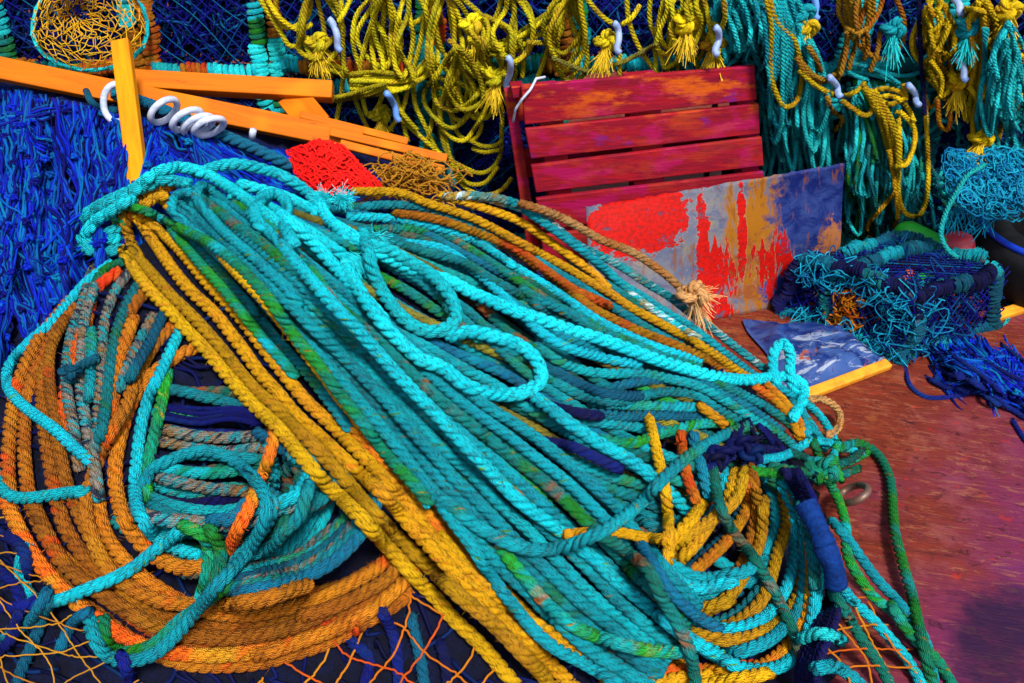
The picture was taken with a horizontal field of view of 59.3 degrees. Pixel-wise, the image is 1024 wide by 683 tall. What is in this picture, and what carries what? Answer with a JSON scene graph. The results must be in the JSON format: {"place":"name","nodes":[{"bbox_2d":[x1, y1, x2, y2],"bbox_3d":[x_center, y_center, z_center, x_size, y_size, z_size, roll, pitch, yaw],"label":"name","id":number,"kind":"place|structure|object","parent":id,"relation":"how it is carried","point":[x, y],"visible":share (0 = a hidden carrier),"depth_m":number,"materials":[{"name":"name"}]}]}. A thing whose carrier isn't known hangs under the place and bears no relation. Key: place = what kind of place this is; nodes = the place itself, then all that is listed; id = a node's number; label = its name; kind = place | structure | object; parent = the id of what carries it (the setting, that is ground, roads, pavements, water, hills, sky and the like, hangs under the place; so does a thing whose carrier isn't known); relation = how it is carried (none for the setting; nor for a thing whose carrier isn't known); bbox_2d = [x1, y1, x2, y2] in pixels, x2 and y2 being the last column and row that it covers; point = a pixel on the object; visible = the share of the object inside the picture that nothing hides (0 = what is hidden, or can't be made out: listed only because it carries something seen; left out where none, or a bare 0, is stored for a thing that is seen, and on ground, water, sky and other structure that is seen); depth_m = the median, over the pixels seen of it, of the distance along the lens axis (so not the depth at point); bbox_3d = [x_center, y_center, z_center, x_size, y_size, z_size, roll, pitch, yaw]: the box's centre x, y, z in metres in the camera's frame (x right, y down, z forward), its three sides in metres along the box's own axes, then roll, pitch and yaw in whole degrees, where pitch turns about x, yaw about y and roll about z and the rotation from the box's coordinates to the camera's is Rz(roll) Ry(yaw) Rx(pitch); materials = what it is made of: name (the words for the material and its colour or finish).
{"place":"outdoors","nodes":[
{"label":"outdoors","id":0,"kind":"place"},
{"bbox_2d":[63,49,196,78],"bbox_3d":[-1.193,-0.604,2.771,0.426,0.548,0.503,0,32,0],"label":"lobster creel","id":1,"kind":"object","parent":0,"point":[111,77],"depth_m":2.50,"materials":[{"name":"fabric"}]},
{"bbox_2d":[0,0,166,76],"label":"lobster creel","id":2,"kind":"object","parent":1,"relation":"on","point":[8,27],"visible":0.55,"depth_m":2.40,"materials":[{"name":"fabric"}]},
{"bbox_2d":[30,0,149,72],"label":"net funnel","id":3,"kind":"object","parent":2,"relation":"attached to","point":[39,46],"visible":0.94,"depth_m":2.32,"materials":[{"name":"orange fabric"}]},
{"bbox_2d":[25,3,1023,682],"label":"deck","id":4,"kind":"structure","parent":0,"point":[959,477],"depth_m":1.76,"materials":[{"name":"wood"}]},
{"bbox_2d":[0,79,468,366],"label":"fishing net heap","id":5,"kind":"object","parent":4,"relation":"on","point":[64,160],"visible":0.29,"depth_m":1.87,"materials":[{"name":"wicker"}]},
{"bbox_2d":[110,38,145,183],"bbox_3d":[-0.832,-0.490,1.960,0.043,0.268,0.326,-9,33,-15],"label":"wooden stake","id":6,"kind":"object","parent":5,"relation":"on","point":[128,99],"visible":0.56,"depth_m":1.96,"materials":[{"name":"yellow wood"}]},
{"bbox_2d":[147,96,180,125],"bbox_3d":[-0.775,-0.513,2.003,0.052,0.072,0.083,19,37,27],"label":"plastic ring","id":7,"kind":"object","parent":5,"relation":"on","point":[155,107],"visible":0.91,"depth_m":1.99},
{"bbox_2d":[110,88,291,171],"bbox_3d":[-0.714,-0.484,2.063,0.436,0.172,0.074,9,33,14],"label":"dark blue rope","id":8,"kind":"object","parent":5,"relation":"on","point":[250,146],"visible":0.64,"depth_m":2.05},
{"bbox_2d":[0,56,447,173],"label":"wooden trestle","id":9,"kind":"object","parent":5,"relation":"on","point":[305,118],"visible":0.73,"depth_m":2.13,"materials":[{"name":"orange paint"}]},
{"bbox_2d":[286,138,382,195],"bbox_3d":[-0.378,-0.375,1.913,0.243,0.143,0.175,0,32,0],"label":"red net","id":10,"kind":"object","parent":5,"relation":"on","point":[329,165],"visible":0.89,"depth_m":1.86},
{"bbox_2d":[177,45,297,109],"bbox_3d":[-0.828,-0.619,2.759,0.361,0.547,0.506,0,32,0],"label":"lobster creel","id":11,"kind":"object","parent":4,"relation":"on","point":[259,104],"visible":0.04,"depth_m":2.50,"materials":[{"name":"fabric"}]},
{"bbox_2d":[134,0,287,75],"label":"lobster creel","id":12,"kind":"object","parent":11,"relation":"on","point":[221,31],"visible":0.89,"depth_m":2.41,"materials":[{"name":"fabric"}]},
{"bbox_2d":[271,72,438,163],"bbox_3d":[-0.442,-0.611,2.763,0.468,0.539,0.508,0,32,0],"label":"lobster creel","id":13,"kind":"object","parent":4,"relation":"on","point":[349,113],"visible":0.06,"depth_m":2.52,"materials":[{"name":"fabric"}]},
{"bbox_2d":[263,0,425,78],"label":"lobster creel","id":14,"kind":"object","parent":13,"relation":"on","point":[283,59],"visible":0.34,"depth_m":2.41,"materials":[{"name":"fabric"}]},
{"bbox_2d":[258,0,345,75],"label":"yellow rope hank","id":15,"kind":"object","parent":14,"relation":"hanging from","point":[300,27],"visible":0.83,"depth_m":2.30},
{"bbox_2d":[303,31,339,79],"bbox_3d":[-0.497,-0.731,2.331,0.088,0.138,0.080,26,40,35],"label":"rope knot","id":16,"kind":"object","parent":15,"relation":"attached to","point":[315,42],"visible":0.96,"depth_m":2.31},
{"bbox_2d":[334,0,429,141],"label":"yellow rope hank","id":17,"kind":"object","parent":14,"relation":"hanging from","point":[383,46],"visible":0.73,"depth_m":2.31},
{"bbox_2d":[0,221,843,682],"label":"net heap","id":18,"kind":"object","parent":4,"relation":"on","point":[194,371],"visible":0.09,"depth_m":1.30,"materials":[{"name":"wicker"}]},
{"bbox_2d":[0,469,90,504],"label":"turquoise rope","id":19,"kind":"object","parent":18,"relation":"on","point":[8,494],"visible":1,"depth_m":1.31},
{"bbox_2d":[0,258,111,466],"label":"turquoise rope","id":20,"kind":"object","parent":18,"relation":"on","point":[69,442],"visible":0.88,"depth_m":1.49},
{"bbox_2d":[13,527,184,607],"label":"turquoise rope","id":21,"kind":"object","parent":18,"relation":"on","point":[172,536],"visible":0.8,"depth_m":1.22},
{"bbox_2d":[128,328,202,560],"bbox_3d":[-0.523,0.146,1.337,0.100,0.158,0.414,-9,33,-14],"label":"straight teal rope","id":22,"kind":"object","parent":18,"relation":"on","point":[160,382],"visible":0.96,"depth_m":1.34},
{"bbox_2d":[0,266,422,673],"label":"orange rope coil","id":23,"kind":"object","parent":18,"relation":"on","point":[292,621],"visible":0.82,"depth_m":1.25,"materials":[{"name":"fabric"}]},
{"bbox_2d":[57,254,168,502],"bbox_3d":[-0.678,-0.017,1.546,0.188,0.163,0.702,-12,34,-19],"label":"grey flecked rope hank","id":24,"kind":"object","parent":23,"relation":"on","point":[82,373],"visible":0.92,"depth_m":1.41,"materials":[{"name":"fabric"}]},
{"bbox_2d":[0,528,453,682],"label":"blue rope bunch","id":25,"kind":"object","parent":18,"relation":"on","point":[42,604],"visible":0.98,"depth_m":1.25,"materials":[{"name":"fabric"}]},
{"bbox_2d":[0,516,142,682],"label":"orange net","id":26,"kind":"object","parent":25,"relation":"on","point":[36,645],"visible":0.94,"depth_m":1.23,"materials":[{"name":"fabric"}]},
{"bbox_2d":[110,384,383,597],"bbox_3d":[-0.392,0.227,1.309,0.463,0.204,0.328,16,35,24],"label":"teal rope coil","id":27,"kind":"object","parent":18,"relation":"on","point":[314,546],"visible":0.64,"depth_m":1.27,"materials":[{"name":"fabric"}]},
{"bbox_2d":[82,444,273,667],"bbox_3d":[-0.446,0.278,1.247,0.284,0.247,0.266,0,32,0],"label":"turquoise rope loop","id":28,"kind":"object","parent":27,"relation":"on","point":[218,573],"visible":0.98,"depth_m":1.19,"materials":[{"name":"fabric"}]},
{"bbox_2d":[165,399,264,427],"bbox_3d":[-0.470,0.112,1.363,0.198,0.042,0.062,5,32,8],"label":"navy cord bundle","id":29,"kind":"object","parent":27,"relation":"on","point":[208,416],"visible":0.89,"depth_m":1.35,"materials":[{"name":"blue fabric"}]},
{"bbox_2d":[258,591,494,682],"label":"orange net","id":30,"kind":"object","parent":18,"relation":"on","point":[392,656],"visible":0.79,"depth_m":1.25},
{"bbox_2d":[349,149,472,206],"bbox_3d":[-0.253,-0.355,1.975,0.336,0.138,0.124,0,32,0],"label":"twine tangle","id":31,"kind":"object","parent":18,"relation":"on","point":[396,175],"visible":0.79,"depth_m":1.96,"materials":[{"name":"fabric"}]},
{"bbox_2d":[112,185,758,682],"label":"yellow rope hank","id":32,"kind":"object","parent":18,"relation":"on","point":[450,569],"visible":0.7,"depth_m":1.29,"materials":[{"name":"fabric"}]},
{"bbox_2d":[110,203,434,509],"bbox_3d":[-0.449,-0.051,1.519,0.086,0.253,0.972,-26,40,-35],"label":"green rope","id":33,"kind":"object","parent":32,"relation":"on","point":[417,488],"visible":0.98,"depth_m":1.33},
{"bbox_2d":[75,158,809,422],"bbox_3d":[-0.140,-0.022,1.675,1.542,0.490,0.584,0,32,0],"label":"pale turquoise rope","id":34,"kind":"object","parent":18,"relation":"on","point":[341,264],"visible":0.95,"depth_m":1.58,"materials":[{"name":"fabric"}]},
{"bbox_2d":[166,181,725,682],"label":"turquoise rope hank","id":35,"kind":"object","parent":18,"relation":"on","point":[432,437],"visible":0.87,"depth_m":1.33,"materials":[{"name":"fabric"}]},
{"bbox_2d":[293,201,784,531],"bbox_3d":[-0.027,0.039,1.579,0.995,0.393,0.494,11,34,17],"label":"dark rope layer","id":36,"kind":"object","parent":18,"relation":"on","point":[486,356],"visible":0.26,"depth_m":1.53,"materials":[{"name":"fabric"}]},
{"bbox_2d":[435,420,751,556],"bbox_3d":[0.196,0.221,1.389,0.619,0.128,0.168,-18,36,-26],"label":"turquoise rope","id":37,"kind":"object","parent":36,"relation":"on","point":[600,532],"visible":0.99,"depth_m":1.28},
{"bbox_2d":[346,187,768,385],"bbox_3d":[0.118,-0.028,1.731,0.892,0.398,0.482,0,32,0],"label":"teal and yellow rope hank","id":38,"kind":"object","parent":18,"relation":"on","point":[578,294],"visible":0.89,"depth_m":1.76,"materials":[{"name":"fabric"}]},
{"bbox_2d":[561,526,668,545],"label":"yellow rope","id":39,"kind":"object","parent":18,"relation":"on","point":[659,539],"visible":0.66,"depth_m":1.30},
{"bbox_2d":[517,198,726,336],"bbox_3d":[0.228,-0.155,1.847,0.434,0.295,0.087,7,33,11],"label":"tan rope","id":40,"kind":"object","parent":18,"relation":"on","point":[693,294],"visible":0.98,"depth_m":1.83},
{"bbox_2d":[586,523,701,682],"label":"dark teal rope","id":41,"kind":"object","parent":18,"relation":"on","point":[640,562],"visible":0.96,"depth_m":1.22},
{"bbox_2d":[644,411,674,565],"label":"yellow rope","id":42,"kind":"object","parent":18,"relation":"on","point":[668,529],"visible":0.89,"depth_m":1.37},
{"bbox_2d":[520,340,837,517],"bbox_3d":[0.371,0.153,1.601,0.739,0.366,0.343,-14,35,-21],"label":"dark teal rope hank","id":43,"kind":"object","parent":18,"relation":"on","point":[707,411],"visible":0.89,"depth_m":1.49,"materials":[{"name":"fabric"}]},
{"bbox_2d":[675,429,701,505],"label":"orange red rope","id":44,"kind":"object","parent":18,"relation":"on","point":[692,491],"visible":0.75,"depth_m":1.40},
{"bbox_2d":[688,429,712,501],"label":"light blue rope","id":45,"kind":"object","parent":18,"relation":"on","point":[703,475],"visible":0.79,"depth_m":1.41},
{"bbox_2d":[634,462,823,682],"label":"looped rope hank","id":46,"kind":"object","parent":18,"relation":"on","point":[753,622],"visible":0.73,"depth_m":1.35,"materials":[{"name":"fabric"}]},
{"bbox_2d":[709,466,800,657],"bbox_3d":[0.353,0.344,1.393,0.092,0.236,0.364,-9,33,-15],"label":"dark green rope","id":47,"kind":"object","parent":46,"relation":"on","point":[749,552],"visible":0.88,"depth_m":1.34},
{"bbox_2d":[779,466,847,682],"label":"navy cord strap","id":48,"kind":"object","parent":46,"relation":"attached to","point":[826,551],"visible":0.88,"depth_m":1.31,"materials":[{"name":"fabric"}]},
{"bbox_2d":[793,627,848,646],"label":"thin teal rope","id":49,"kind":"object","parent":48,"relation":"attached to","point":[806,636],"visible":1,"depth_m":1.27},
{"bbox_2d":[808,659,866,682],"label":"turquoise rope","id":50,"kind":"object","parent":18,"relation":"on","point":[830,666],"visible":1,"depth_m":1.28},
{"bbox_2d":[823,475,916,648],"bbox_3d":[0.599,0.369,1.542,0.082,0.147,0.322,-8,33,-12],"label":"green rope","id":51,"kind":"object","parent":18,"relation":"on","point":[866,588],"visible":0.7,"depth_m":1.52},
{"bbox_2d":[840,587,926,682],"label":"turquoise rope","id":52,"kind":"object","parent":18,"relation":"on","point":[853,601],"visible":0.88,"depth_m":1.43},
{"bbox_2d":[827,596,921,682],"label":"orange net","id":53,"kind":"object","parent":52,"relation":"on","point":[868,665],"visible":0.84,"depth_m":1.40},
{"bbox_2d":[825,588,894,682],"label":"dark green rope","id":54,"kind":"object","parent":53,"relation":"on","point":[871,653],"visible":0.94,"depth_m":1.38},
{"bbox_2d":[435,72,568,248],"bbox_3d":[-0.026,-0.613,2.765,0.402,0.542,0.503,0,32,0],"label":"lobster creel","id":55,"kind":"object","parent":4,"relation":"on","point":[464,154],"visible":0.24,"depth_m":2.60,"materials":[{"name":"fabric"}]},
{"bbox_2d":[421,34,513,193],"bbox_3d":[-0.119,-0.571,2.387,0.249,0.457,0.147,0,32,0],"label":"yellow rope hank","id":56,"kind":"object","parent":55,"relation":"hanging from","point":[464,62],"visible":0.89,"depth_m":2.38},
{"bbox_2d":[475,66,506,122],"bbox_3d":[-0.049,-0.638,2.335,0.098,0.140,0.074,-23,38,-31],"label":"rope knot","id":57,"kind":"object","parent":56,"relation":"attached to","point":[495,78],"visible":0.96,"depth_m":2.33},
{"bbox_2d":[428,0,573,76],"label":"lobster creel","id":58,"kind":"object","parent":55,"relation":"on","point":[535,56],"visible":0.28,"depth_m":2.40,"materials":[{"name":"fabric"}]},
{"bbox_2d":[334,54,435,102],"bbox_3d":[-0.333,-0.675,2.333,0.283,0.140,0.126,0,32,0],"label":"yellow rope hank","id":59,"kind":"object","parent":58,"relation":"hanging from","point":[364,87],"visible":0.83,"depth_m":2.33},
{"bbox_2d":[391,0,491,174],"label":"yellow rope hank","id":60,"kind":"object","parent":58,"relation":"hanging from","point":[432,33],"visible":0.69,"depth_m":2.30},
{"bbox_2d":[440,0,551,97],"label":"yellow rope hank","id":61,"kind":"object","parent":58,"relation":"hanging from","point":[512,43],"visible":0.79,"depth_m":2.28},
{"bbox_2d":[526,0,621,80],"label":"yellow rope hank","id":62,"kind":"object","parent":58,"relation":"hanging from","point":[551,40],"visible":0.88,"depth_m":2.29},
{"bbox_2d":[587,28,617,76],"bbox_3d":[0.241,-0.740,2.334,0.092,0.134,0.084,0,32,0],"label":"rope knot","id":63,"kind":"object","parent":62,"relation":"attached to","point":[605,40],"visible":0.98,"depth_m":2.33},
{"bbox_2d":[503,62,763,262],"bbox_3d":[0.349,-0.469,2.409,0.738,0.542,0.103,-4,32,-6],"label":"wooden pallet","id":64,"kind":"object","parent":4,"relation":"on","point":[644,146],"visible":0.71,"depth_m":2.31,"materials":[{"name":"red wood"}]},
{"bbox_2d":[586,163,844,322],"bbox_3d":[0.543,-0.229,2.269,0.709,0.391,0.189,-3,32,-5],"label":"metal sheet","id":65,"kind":"object","parent":4,"relation":"on","point":[741,244],"visible":0.69,"depth_m":2.29,"materials":[{"name":"metal"}]},
{"bbox_2d":[703,81,844,176],"bbox_3d":[0.774,-0.613,2.766,0.293,0.536,0.501,0,32,0],"label":"lobster creel","id":66,"kind":"object","parent":4,"relation":"on","point":[835,104],"visible":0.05,"depth_m":2.54,"materials":[{"name":"fabric"}]},
{"bbox_2d":[571,0,751,77],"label":"lobster creel","id":67,"kind":"object","parent":66,"relation":"on","point":[613,10],"visible":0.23,"depth_m":2.41,"materials":[{"name":"fabric"}]},
{"bbox_2d":[620,0,727,72],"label":"yellow rope hank","id":68,"kind":"object","parent":67,"relation":"hanging from","point":[686,8],"visible":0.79,"depth_m":2.27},
{"bbox_2d":[665,13,698,67],"bbox_3d":[0.426,-0.749,2.233,0.072,0.125,0.085,15,35,22],"label":"rope knot","id":69,"kind":"object","parent":68,"relation":"attached to","point":[683,27],"visible":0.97,"depth_m":2.23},
{"bbox_2d":[681,0,773,82],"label":"teal rope hank","id":70,"kind":"object","parent":67,"relation":"hanging from","point":[743,35],"visible":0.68,"depth_m":2.19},
{"bbox_2d":[751,0,865,75],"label":"lobster creel","id":71,"kind":"object","parent":66,"relation":"on","point":[828,20],"visible":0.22,"depth_m":2.41,"materials":[{"name":"fabric"}]},
{"bbox_2d":[755,0,837,176],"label":"teal rope curtain","id":72,"kind":"object","parent":71,"relation":"hanging from","point":[807,119],"visible":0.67,"depth_m":2.31,"materials":[{"name":"fabric"}]},
{"bbox_2d":[763,0,803,109],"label":"yellow rope loop","id":73,"kind":"object","parent":72,"relation":"hanging from","point":[769,5],"visible":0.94,"depth_m":2.18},
{"bbox_2d":[794,35,850,83],"bbox_3d":[0.797,-0.700,2.264,0.263,0.128,0.058,-27,41,-36],"label":"gold rope braid","id":74,"kind":"object","parent":72,"relation":"hanging from","point":[803,66],"visible":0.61,"depth_m":2.21},
{"bbox_2d":[797,69,873,117],"bbox_3d":[0.809,-0.639,2.273,0.222,0.127,0.107,0,32,0],"label":"yellow rope swag","id":75,"kind":"object","parent":74,"relation":"hanging from","point":[843,101],"visible":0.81,"depth_m":2.25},
{"bbox_2d":[836,0,906,76],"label":"old gold rope hank","id":76,"kind":"object","parent":74,"relation":"hanging from","point":[851,19],"visible":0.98,"depth_m":2.28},
{"bbox_2d":[878,16,913,81],"bbox_3d":[0.983,-0.760,2.329,0.083,0.154,0.093,-15,35,-23],"label":"rope knot","id":77,"kind":"object","parent":76,"relation":"attached to","point":[894,30],"visible":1,"depth_m":2.31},
{"bbox_2d":[844,11,955,120],"bbox_3d":[0.991,-0.699,2.289,0.285,0.236,0.175,0,32,0],"label":"teal rope swag","id":78,"kind":"object","parent":76,"relation":"hanging from","point":[883,75],"visible":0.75,"depth_m":2.36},
{"bbox_2d":[833,83,936,240],"bbox_3d":[1.040,-0.436,2.452,0.400,0.532,0.179,0,32,0],"label":"teal rope curtain","id":79,"kind":"object","parent":78,"relation":"hanging from","point":[859,139],"visible":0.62,"depth_m":2.42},
{"bbox_2d":[862,83,917,169],"bbox_3d":[0.998,-0.562,2.337,0.272,0.236,0.118,-26,41,-35],"label":"yellow rope hank","id":80,"kind":"object","parent":79,"relation":"hanging from","point":[880,105],"visible":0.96,"depth_m":2.32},
{"bbox_2d":[865,149,900,237],"bbox_3d":[1.032,-0.392,2.464,0.087,0.325,0.169,11,34,17],"label":"yellow rope end","id":81,"kind":"object","parent":80,"relation":"hanging from","point":[886,202],"visible":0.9,"depth_m":2.43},
{"bbox_2d":[896,105,930,218],"bbox_3d":[1.067,-0.471,2.420,0.226,0.305,0.081,-17,36,-25],"label":"yellow rope loop","id":82,"kind":"object","parent":79,"relation":"hanging from","point":[927,171],"visible":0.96,"depth_m":2.45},
{"bbox_2d":[751,436,871,485],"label":"green knotted rope","id":83,"kind":"object","parent":4,"relation":"on","point":[818,468],"visible":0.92,"depth_m":1.63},
{"bbox_2d":[682,417,787,495],"bbox_3d":[0.397,0.202,1.546,0.104,0.165,0.344,25,40,34],"label":"navy tie","id":84,"kind":"object","parent":83,"relation":"attached to","point":[741,447],"visible":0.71,"depth_m":1.50,"materials":[{"name":"fabric"}]},
{"bbox_2d":[743,319,884,388],"bbox_3d":[0.752,0.018,2.189,0.308,0.035,0.340,0,32,0],"label":"board","id":85,"kind":"object","parent":4,"relation":"on","point":[823,356],"visible":0.86,"depth_m":2.19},
{"bbox_2d":[808,395,843,438],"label":"tan rope","id":86,"kind":"object","parent":4,"relation":"on","point":[839,422],"visible":0.93,"depth_m":1.92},
{"bbox_2d":[809,359,891,395],"bbox_3d":[0.785,0.088,2.101,0.265,0.022,0.028,-16,36,-24],"label":"wooden batten","id":87,"kind":"object","parent":4,"relation":"on","point":[850,378],"visible":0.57,"depth_m":2.10,"materials":[{"name":"yellow wood"}]},
{"bbox_2d":[822,57,935,246],"bbox_3d":[1.030,-0.610,2.765,0.280,0.536,0.505,0,32,0],"label":"lobster creel","id":88,"kind":"object","parent":4,"relation":"on","point":[847,82],"visible":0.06,"depth_m":2.50,"materials":[{"name":"fabric"}]},
{"bbox_2d":[824,0,950,76],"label":"lobster creel","id":89,"kind":"object","parent":88,"relation":"on","point":[889,12],"visible":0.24,"depth_m":2.41,"materials":[{"name":"fabric"}]},
{"bbox_2d":[827,516,939,682],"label":"bright turquoise rope","id":90,"kind":"object","parent":4,"relation":"on","point":[867,566],"visible":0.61,"depth_m":1.53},
{"bbox_2d":[840,438,938,682],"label":"green rope","id":91,"kind":"object","parent":4,"relation":"on","point":[923,645],"visible":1,"depth_m":1.58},
{"bbox_2d":[770,230,1010,366],"bbox_3d":[0.974,-0.128,2.316,0.492,0.263,0.401,-18,36,-26],"label":"lobster creel","id":92,"kind":"object","parent":4,"relation":"on","point":[910,309],"visible":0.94,"depth_m":2.24,"materials":[{"name":"fabric"}]},
{"bbox_2d":[935,144,1023,241],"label":"teal net","id":93,"kind":"object","parent":92,"relation":"on","point":[982,198],"visible":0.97,"depth_m":2.21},
{"bbox_2d":[938,163,986,259],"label":"thin teal rope","id":94,"kind":"object","parent":93,"relation":"hanging from","point":[943,242],"visible":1,"depth_m":2.15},
{"bbox_2d":[837,141,966,238],"bbox_3d":[1.103,-0.382,2.539,0.411,0.351,0.090,0,32,0],"label":"teal rope tangle","id":95,"kind":"object","parent":4,"relation":"on","point":[937,180],"visible":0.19,"depth_m":2.54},
{"bbox_2d":[886,600,957,682],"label":"blue green rope","id":96,"kind":"object","parent":4,"relation":"on","point":[904,626],"visible":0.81,"depth_m":1.43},
{"bbox_2d":[903,325,1023,441],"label":"blue net bundle","id":97,"kind":"object","parent":4,"relation":"on","point":[983,369],"visible":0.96,"depth_m":2.08,"materials":[{"name":"fabric"}]},
{"bbox_2d":[903,54,1023,232],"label":"lobster creel","id":98,"kind":"object","parent":4,"relation":"on","point":[941,136],"visible":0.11,"depth_m":2.58,"materials":[{"name":"fabric"}]},
{"bbox_2d":[960,185,1023,306],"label":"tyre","id":99,"kind":"object","parent":4,"relation":"on","point":[1004,246],"visible":0.42,"depth_m":2.36,"materials":[{"name":"black rubber"}]},
{"bbox_2d":[951,0,964,16],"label":"plastic hook","id":100,"kind":"object","parent":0,"point":[959,6],"visible":1,"depth_m":2.22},
{"bbox_2d":[951,0,1023,155],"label":"yellow rope hank","id":101,"kind":"object","parent":100,"relation":"hanging from","point":[984,11],"visible":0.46,"depth_m":2.26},
{"bbox_2d":[909,0,959,109],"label":"yellow rope cluster","id":102,"kind":"object","parent":101,"relation":"hanging from","point":[939,33],"visible":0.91,"depth_m":2.28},
{"bbox_2d":[916,0,926,115],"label":"hanging blue rope","id":103,"kind":"object","parent":102,"relation":"hanging from","point":[920,56],"visible":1,"depth_m":2.31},
{"bbox_2d":[943,71,971,124],"bbox_3d":[1.163,-0.637,2.349,0.073,0.132,0.083,0,32,0],"label":"rope knot","id":104,"kind":"object","parent":101,"relation":"attached to","point":[958,85],"visible":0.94,"depth_m":2.34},
{"bbox_2d":[951,17,979,72],"bbox_3d":[1.130,-0.734,2.243,0.071,0.147,0.080,5,32,8],"label":"rope knot","id":105,"kind":"object","parent":101,"relation":"hanging from","point":[962,34],"visible":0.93,"depth_m":2.23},
{"bbox_2d":[916,93,1023,175],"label":"teal rope tangle","id":106,"kind":"object","parent":101,"relation":"hanging from","point":[965,145],"visible":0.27,"depth_m":2.44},
{"bbox_2d":[990,0,1023,44],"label":"rope knot","id":107,"kind":"object","parent":101,"relation":"attached to","point":[1012,11],"visible":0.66,"depth_m":2.19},
{"bbox_2d":[974,20,1023,160],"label":"teal rope hank","id":108,"kind":"object","parent":107,"relation":"hanging from","point":[1003,94],"visible":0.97,"depth_m":2.27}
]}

